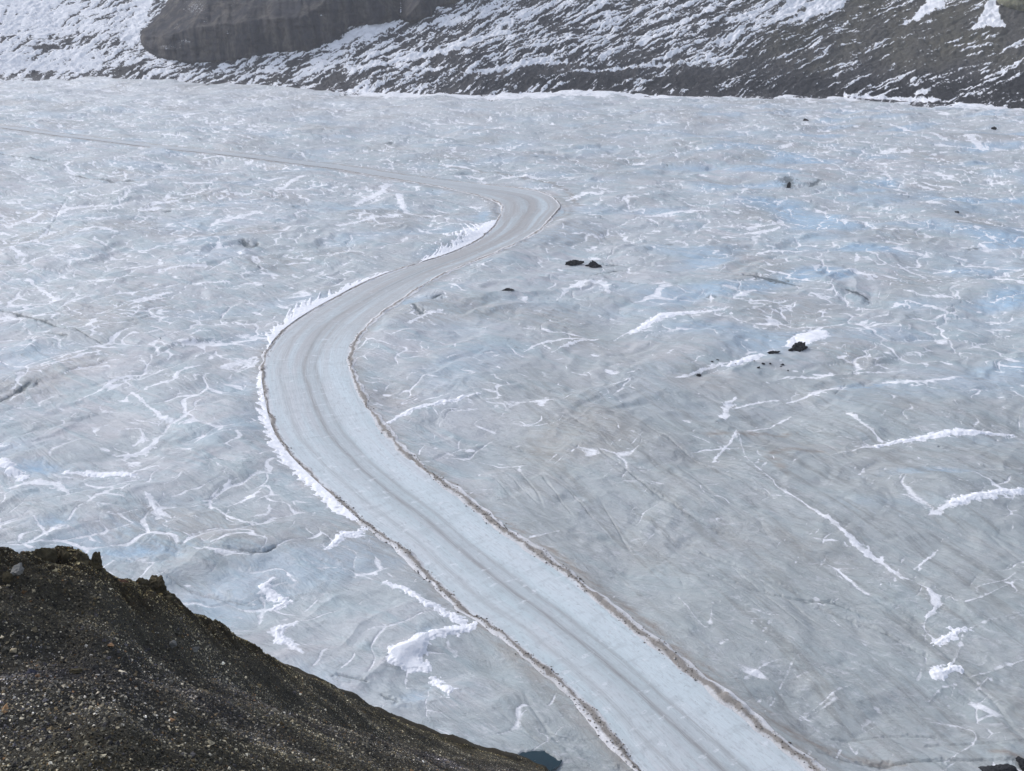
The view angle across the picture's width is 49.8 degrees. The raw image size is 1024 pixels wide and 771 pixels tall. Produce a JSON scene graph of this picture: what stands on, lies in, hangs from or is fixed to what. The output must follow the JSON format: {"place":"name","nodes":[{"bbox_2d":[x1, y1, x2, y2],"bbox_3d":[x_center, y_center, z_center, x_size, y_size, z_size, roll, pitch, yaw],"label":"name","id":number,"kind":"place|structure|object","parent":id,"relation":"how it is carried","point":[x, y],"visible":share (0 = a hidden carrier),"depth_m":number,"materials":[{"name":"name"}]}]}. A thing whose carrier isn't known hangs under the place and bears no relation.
{"place":"outdoors","nodes":[
{"label":"outdoors","id":0,"kind":"place"},
{"bbox_2d":[0,545,548,770],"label":"gravel hill","id":1,"kind":"structure","parent":0,"point":[349,694],"depth_m":42.68,"materials":[{"name":"grey gravel"}]},
{"bbox_2d":[2,571,12,582],"bbox_3d":[-19.115,7.297,41.752,0.445,0.471,0.256,-19,28,-40],"label":"boulder","id":2,"kind":"object","parent":1,"relation":"on","point":[7,577],"visible":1,"depth_m":41.70,"materials":[{"name":"brown stone"}]},
{"bbox_2d":[10,562,23,575],"bbox_3d":[-18.996,7.092,42.232,0.455,0.518,0.597,0,21,0],"label":"boulder","id":3,"kind":"object","parent":1,"relation":"on","point":[17,569],"visible":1,"depth_m":42.16,"materials":[{"name":"grey stone"}]},
{"bbox_2d":[33,547,57,563],"bbox_3d":[-19.270,7.054,45.481,1.016,1.014,0.566,-14,25,-31],"label":"boulder","id":4,"kind":"object","parent":1,"relation":"on","point":[48,554],"visible":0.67,"depth_m":45.31,"materials":[{"name":"grey stone"}]},
{"bbox_2d":[57,549,70,564],"bbox_3d":[-18.678,7.176,46.048,0.432,0.863,0.734,-20,29,-41],"label":"boulder","id":5,"kind":"object","parent":1,"relation":"on","point":[64,556],"visible":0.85,"depth_m":45.80,"materials":[{"name":"brown stone"}]},
{"bbox_2d":[69,668,82,673],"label":"boulder","id":6,"kind":"object","parent":1,"relation":"on","point":[76,670],"visible":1,"depth_m":33.84,"materials":[{"name":"stone"}]},
{"bbox_2d":[75,551,88,564],"bbox_3d":[-17.952,7.289,46.060,0.592,0.856,0.587,-17,27,-36],"label":"boulder","id":7,"kind":"object","parent":1,"relation":"on","point":[82,557],"visible":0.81,"depth_m":45.91,"materials":[{"name":"stone"}]},
{"bbox_2d":[90,551,101,568],"bbox_3d":[-17.735,7.561,46.975,0.622,1.000,0.577,0,21,0],"label":"boulder","id":8,"kind":"object","parent":1,"relation":"on","point":[96,561],"visible":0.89,"depth_m":46.86,"materials":[{"name":"brown stone"}]},
{"bbox_2d":[136,577,149,585],"bbox_3d":[-18.127,9.693,54.173,0.602,0.560,0.379,-13,25,-30],"label":"boulder","id":9,"kind":"object","parent":1,"relation":"on","point":[141,581],"visible":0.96,"depth_m":54.07,"materials":[{"name":"stone"}]},
{"bbox_2d":[149,575,166,593],"bbox_3d":[-17.735,10.228,55.095,1.057,1.537,0.667,0,21,0],"label":"boulder","id":10,"kind":"object","parent":1,"relation":"on","point":[157,584],"visible":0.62,"depth_m":54.85,"materials":[{"name":"brown stone"}]},
{"bbox_2d":[164,595,174,603],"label":"boulder","id":11,"kind":"object","parent":1,"relation":"on","point":[169,598],"visible":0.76,"depth_m":54.48,"materials":[{"name":"brown stone"}]},
{"bbox_2d":[169,640,176,647],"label":"boulder","id":12,"kind":"object","parent":1,"relation":"on","point":[172,643],"visible":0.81,"depth_m":49.56,"materials":[{"name":"grey stone"}]},
{"bbox_2d":[0,126,806,770],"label":"road","id":13,"kind":"structure","parent":0,"point":[654,708],"depth_m":200.77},
{"bbox_2d":[0,76,1023,770],"bbox_3d":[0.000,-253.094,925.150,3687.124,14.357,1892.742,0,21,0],"label":"glacier ice","id":14,"kind":"structure","parent":0,"point":[798,558],"depth_m":279.54,"materials":[{"name":"grey ice"}]},
{"bbox_2d":[0,457,29,480],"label":"snow drift","id":15,"kind":"object","parent":14,"relation":"on","point":[7,464],"visible":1,"depth_m":225.32,"materials":[{"name":"white snow"}]},
{"bbox_2d":[61,470,138,477],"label":"snow drift","id":16,"kind":"object","parent":14,"relation":"on","point":[91,473],"visible":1,"depth_m":226.30,"materials":[{"name":"white snow"}]},
{"bbox_2d":[258,577,292,609],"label":"snow drift","id":17,"kind":"object","parent":14,"relation":"on","point":[272,595],"visible":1,"depth_m":183.59,"materials":[{"name":"white snow"}]},
{"bbox_2d":[273,621,302,651],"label":"snow drift","id":18,"kind":"object","parent":14,"relation":"on","point":[280,637],"visible":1,"depth_m":170.85,"materials":[{"name":"white snow"}]},
{"bbox_2d":[255,372,358,521],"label":"snow drift","id":19,"kind":"object","parent":14,"relation":"on","point":[333,504],"visible":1,"depth_m":231.26,"materials":[{"name":"white snow"}]},
{"bbox_2d":[2,128,643,770],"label":"snow bank","id":20,"kind":"structure","parent":14,"relation":"on","point":[602,728],"depth_m":188.28,"materials":[{"name":"white snow"}]},
{"bbox_2d":[261,270,392,348],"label":"snow drift","id":21,"kind":"object","parent":14,"relation":"on","point":[302,309],"visible":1,"depth_m":333.54,"materials":[{"name":"white snow"}]},
{"bbox_2d":[323,526,367,548],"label":"snow drift","id":22,"kind":"object","parent":14,"relation":"on","point":[339,538],"visible":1,"depth_m":202.33,"materials":[{"name":"white snow"}]},
{"bbox_2d":[383,580,468,624],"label":"snow drift","id":23,"kind":"object","parent":14,"relation":"on","point":[456,618],"visible":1,"depth_m":179.58,"materials":[{"name":"white snow"}]},
{"bbox_2d":[386,621,477,672],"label":"snow drift","id":24,"kind":"object","parent":14,"relation":"on","point":[407,655],"visible":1,"depth_m":167.72,"materials":[{"name":"white snow"}]},
{"bbox_2d":[387,392,480,422],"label":"snow drift","id":25,"kind":"object","parent":14,"relation":"on","point":[438,402],"visible":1,"depth_m":260.50,"materials":[{"name":"white snow"}]},
{"bbox_2d":[428,676,458,697],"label":"snow drift","id":26,"kind":"object","parent":14,"relation":"on","point":[448,689],"visible":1,"depth_m":160.55,"materials":[{"name":"white snow"}]},
{"bbox_2d":[419,219,496,262],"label":"snow drift","id":27,"kind":"object","parent":14,"relation":"on","point":[471,235],"visible":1,"depth_m":410.33,"materials":[{"name":"white snow"}]},
{"bbox_2d":[519,751,561,770],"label":"meltwater pool","id":28,"kind":"structure","parent":14,"relation":"on","point":[548,761],"depth_m":145.08,"materials":[{"name":"blue liquid"}]},
{"bbox_2d":[565,260,583,265],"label":"boulder","id":29,"kind":"object","parent":14,"relation":"on","point":[573,262],"visible":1,"depth_m":379.76,"materials":[{"name":"grey stone"}]},
{"bbox_2d":[346,179,828,770],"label":"snow bank","id":30,"kind":"structure","parent":14,"relation":"on","point":[734,703],"depth_m":190.73,"materials":[{"name":"white snow"}]},
{"bbox_2d":[589,260,601,267],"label":"boulder","id":31,"kind":"object","parent":14,"relation":"on","point":[593,264],"visible":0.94,"depth_m":375.67,"materials":[{"name":"grey stone"}]},
{"bbox_2d":[630,311,697,332],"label":"snow drift","id":32,"kind":"object","parent":14,"relation":"on","point":[657,317],"visible":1,"depth_m":322.45,"materials":[{"name":"white snow"}]},
{"bbox_2d":[721,353,766,366],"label":"snow drift","id":33,"kind":"object","parent":14,"relation":"on","point":[745,359],"visible":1,"depth_m":291.09,"materials":[{"name":"white snow"}]},
{"bbox_2d":[792,341,807,351],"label":"boulder","id":34,"kind":"object","parent":14,"relation":"on","point":[799,346],"visible":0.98,"depth_m":297.20,"materials":[{"name":"grey stone"}]},
{"bbox_2d":[783,329,829,346],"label":"snow drift","id":35,"kind":"object","parent":14,"relation":"on","point":[811,336],"visible":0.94,"depth_m":306.28,"materials":[{"name":"white snow"}]},
{"bbox_2d":[873,427,1013,447],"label":"snow drift","id":36,"kind":"object","parent":14,"relation":"on","point":[955,432],"visible":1,"depth_m":244.36,"materials":[{"name":"white snow"}]},
{"bbox_2d":[929,662,963,680],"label":"snow drift","id":37,"kind":"object","parent":14,"relation":"on","point":[936,672],"visible":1,"depth_m":165.69,"materials":[{"name":"white snow"}]},
{"bbox_2d":[930,626,972,646],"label":"snow drift","id":38,"kind":"object","parent":14,"relation":"on","point":[949,636],"visible":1,"depth_m":173.32,"materials":[{"name":"white snow"}]},
{"bbox_2d":[949,487,1023,506],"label":"snow drift","id":39,"kind":"object","parent":14,"relation":"on","point":[958,500],"visible":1,"depth_m":211.59,"materials":[{"name":"white snow"}]},
{"bbox_2d":[978,763,1017,770],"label":"boulder","id":40,"kind":"object","parent":14,"relation":"on","point":[1004,767],"visible":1,"depth_m":144.19,"materials":[{"name":"grey stone"}]},
{"bbox_2d":[1015,756,1023,770],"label":"boulder","id":41,"kind":"object","parent":14,"relation":"on","point":[1019,760],"visible":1,"depth_m":145.97,"materials":[{"name":"grey stone"}]},
{"bbox_2d":[0,0,1023,108],"bbox_3d":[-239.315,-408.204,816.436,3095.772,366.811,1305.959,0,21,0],"label":"mountain slope","id":42,"kind":"structure","parent":0,"point":[926,53],"depth_m":865.96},
{"bbox_2d":[140,0,400,63],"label":"rock cliff","id":43,"kind":"structure","parent":42,"relation":"on","point":[194,31],"depth_m":898.15,"materials":[{"name":"grey stone"}]},
{"bbox_2d":[400,0,460,23],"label":"rock cliff","id":44,"kind":"structure","parent":42,"relation":"on","point":[414,11],"depth_m":893.59,"materials":[{"name":"grey stone"}]},
{"bbox_2d":[997,0,1023,10],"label":"rock cliff","id":45,"kind":"structure","parent":42,"relation":"on","point":[1017,5],"depth_m":825.89,"materials":[{"name":"beige stone"}]}
]}

